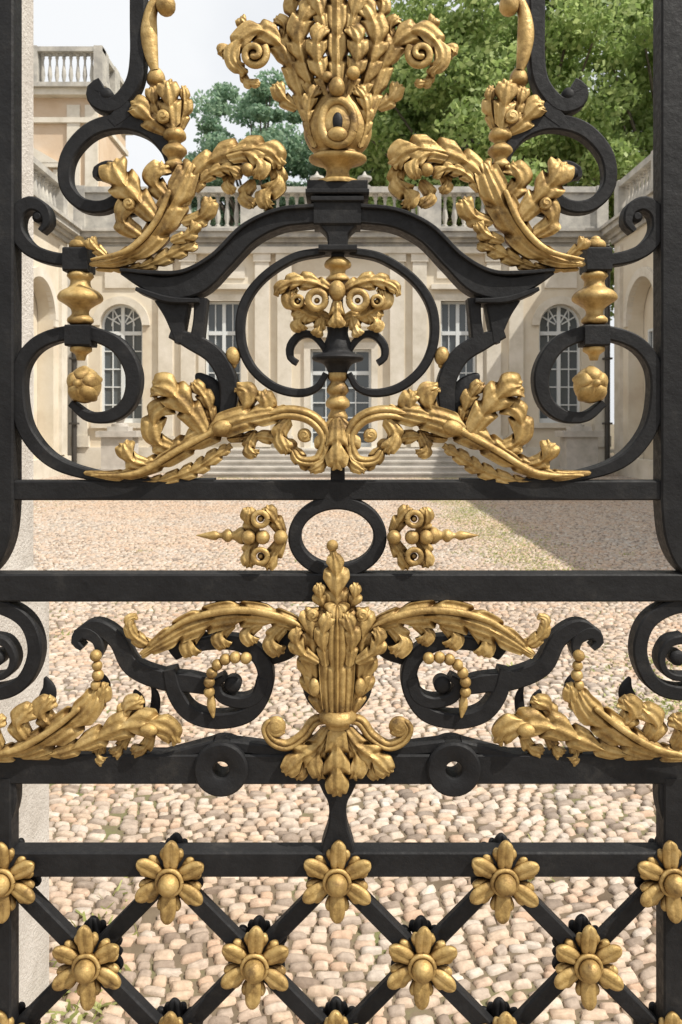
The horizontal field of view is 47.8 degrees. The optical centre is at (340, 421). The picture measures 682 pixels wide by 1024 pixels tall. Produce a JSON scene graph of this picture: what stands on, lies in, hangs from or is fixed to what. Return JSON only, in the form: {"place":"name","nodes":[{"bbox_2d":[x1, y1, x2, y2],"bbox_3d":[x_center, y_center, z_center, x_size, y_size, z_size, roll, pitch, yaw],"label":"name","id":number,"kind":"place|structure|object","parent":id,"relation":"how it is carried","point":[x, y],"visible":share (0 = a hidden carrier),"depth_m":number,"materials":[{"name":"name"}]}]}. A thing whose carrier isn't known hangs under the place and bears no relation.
{"place":"outdoors","nodes":[
{"label":"outdoors","id":0,"kind":"place"},
{"bbox_2d":[33,0,649,423],"label":"sky","id":1,"kind":"structure","parent":0,"point":[188,39],"materials":[{"name":"white"}]},
{"bbox_2d":[33,473,681,1023],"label":"cobblestone paving","id":2,"kind":"structure","parent":0,"point":[131,527],"depth_m":3.28,"materials":[{"name":"beige stone"}]},
{"bbox_2d":[0,0,48,1006],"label":"stone gate pier","id":3,"kind":"structure","parent":2,"relation":"on","point":[33,933],"depth_m":2.08,"materials":[{"name":"beige stone"}]},
{"bbox_2d":[0,0,681,1023],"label":"wrought iron gate","id":4,"kind":"structure","parent":3,"relation":"attached to","point":[336,642],"depth_m":1.16,"materials":[{"name":"metal"}]},
{"bbox_2d":[95,417,141,470],"bbox_3d":[-6.405,0.542,22.300,1.160,2.115,0.840,0,0,0],"label":"stone pedestal","id":5,"kind":"object","parent":2,"relation":"on","point":[114,435],"visible":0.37,"depth_m":21.97,"materials":[{"name":"beige stone"}]},
{"bbox_2d":[201,449,477,477],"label":"entrance steps","id":6,"kind":"structure","parent":2,"relation":"on","point":[399,463],"depth_m":22.06,"materials":[{"name":"stone"}]},
{"bbox_2d":[34,477,681,1023],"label":"weeds","id":7,"kind":"object","parent":2,"relation":"on","point":[100,1005],"visible":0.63,"depth_m":8.58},
{"bbox_2d":[555,423,603,476],"bbox_3d":[6.894,0.661,22.300,1.160,1.878,0.840,0,0,0],"label":"stone pedestal","id":8,"kind":"object","parent":2,"relation":"on","point":[579,446],"visible":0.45,"depth_m":21.97,"materials":[{"name":"beige stone"}]},
{"bbox_2d":[37,424,681,1023],"bbox_3d":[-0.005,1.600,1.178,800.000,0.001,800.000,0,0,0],"label":"ground","id":9,"kind":"structure","parent":0,"point":[149,916],"depth_m":2.66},
{"bbox_2d":[33,156,82,478],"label":"stone palace wing","id":10,"kind":"structure","parent":9,"relation":"on","point":[49,377],"depth_m":22.35,"materials":[{"name":"beige stone"}]},
{"bbox_2d":[33,330,33,417],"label":"window frames","id":11,"kind":"structure","parent":10,"relation":"in","point":[33,330],"depth_m":21.83,"materials":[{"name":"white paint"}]},
{"bbox_2d":[33,45,130,455],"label":"stone pavilion","id":12,"kind":"structure","parent":9,"relation":"on","point":[63,112],"depth_m":30.00,"materials":[{"name":"beige stone"}]},
{"bbox_2d":[181,67,325,225],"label":"broadleaf tree","id":13,"kind":"object","parent":9,"relation":"on","point":[254,108],"visible":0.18,"depth_m":44.11,"materials":[{"name":"green plant"}]},
{"bbox_2d":[284,157,370,202],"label":"broadleaf tree","id":14,"kind":"object","parent":9,"relation":"on","point":[304,170],"depth_m":47.17,"materials":[{"name":"green plant"}]},
{"bbox_2d":[70,171,610,472],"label":"stone palace","id":15,"kind":"structure","parent":9,"relation":"on","point":[138,323],"depth_m":24.00,"materials":[{"name":"stone"}]},
{"bbox_2d":[69,311,78,462],"bbox_3d":[-8.226,-1.925,23.720,0.240,6.950,0.240,0,0,0],"label":"downspout","id":16,"kind":"object","parent":15,"relation":"attached to","point":[73,359],"visible":0.43,"depth_m":23.64,"materials":[{"name":"grey paint"}]},
{"bbox_2d":[105,304,576,442],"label":"window panes","id":17,"kind":"structure","parent":15,"relation":"in","point":[363,380],"depth_m":24.25,"materials":[{"name":"grey glass"}]},
{"bbox_2d":[102,302,579,446],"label":"window frames","id":18,"kind":"structure","parent":15,"relation":"in","point":[558,315],"depth_m":24.19,"materials":[{"name":"white paint"}]},
{"bbox_2d":[602,245,612,459],"bbox_3d":[8.214,-1.925,23.720,0.240,6.950,0.240,0,0,0],"label":"downspout","id":19,"kind":"object","parent":15,"relation":"attached to","point":[607,358],"visible":0.61,"depth_m":23.65,"materials":[{"name":"grey paint"}]},
{"bbox_2d":[324,58,484,204],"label":"plane tree","id":20,"kind":"object","parent":9,"relation":"on","point":[413,117],"visible":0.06,"depth_m":40.84,"materials":[{"name":"green plant"}]},
{"bbox_2d":[347,0,652,273],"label":"plane tree","id":21,"kind":"object","parent":9,"relation":"on","point":[485,57],"visible":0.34,"depth_m":34.29,"materials":[{"name":"green plant"}]},
{"bbox_2d":[542,0,652,320],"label":"plane tree","id":22,"kind":"object","parent":9,"relation":"on","point":[644,141],"visible":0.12,"depth_m":35.33,"materials":[{"name":"green plant"}]},
{"bbox_2d":[599,150,652,478],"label":"stone palace wing","id":23,"kind":"structure","parent":9,"relation":"on","point":[633,302],"depth_m":22.35,"materials":[{"name":"beige stone"}]},
{"bbox_2d":[648,328,652,347],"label":"window frames","id":24,"kind":"structure","parent":23,"relation":"in","point":[649,330],"depth_m":21.78,"materials":[{"name":"white paint"}]}
]}

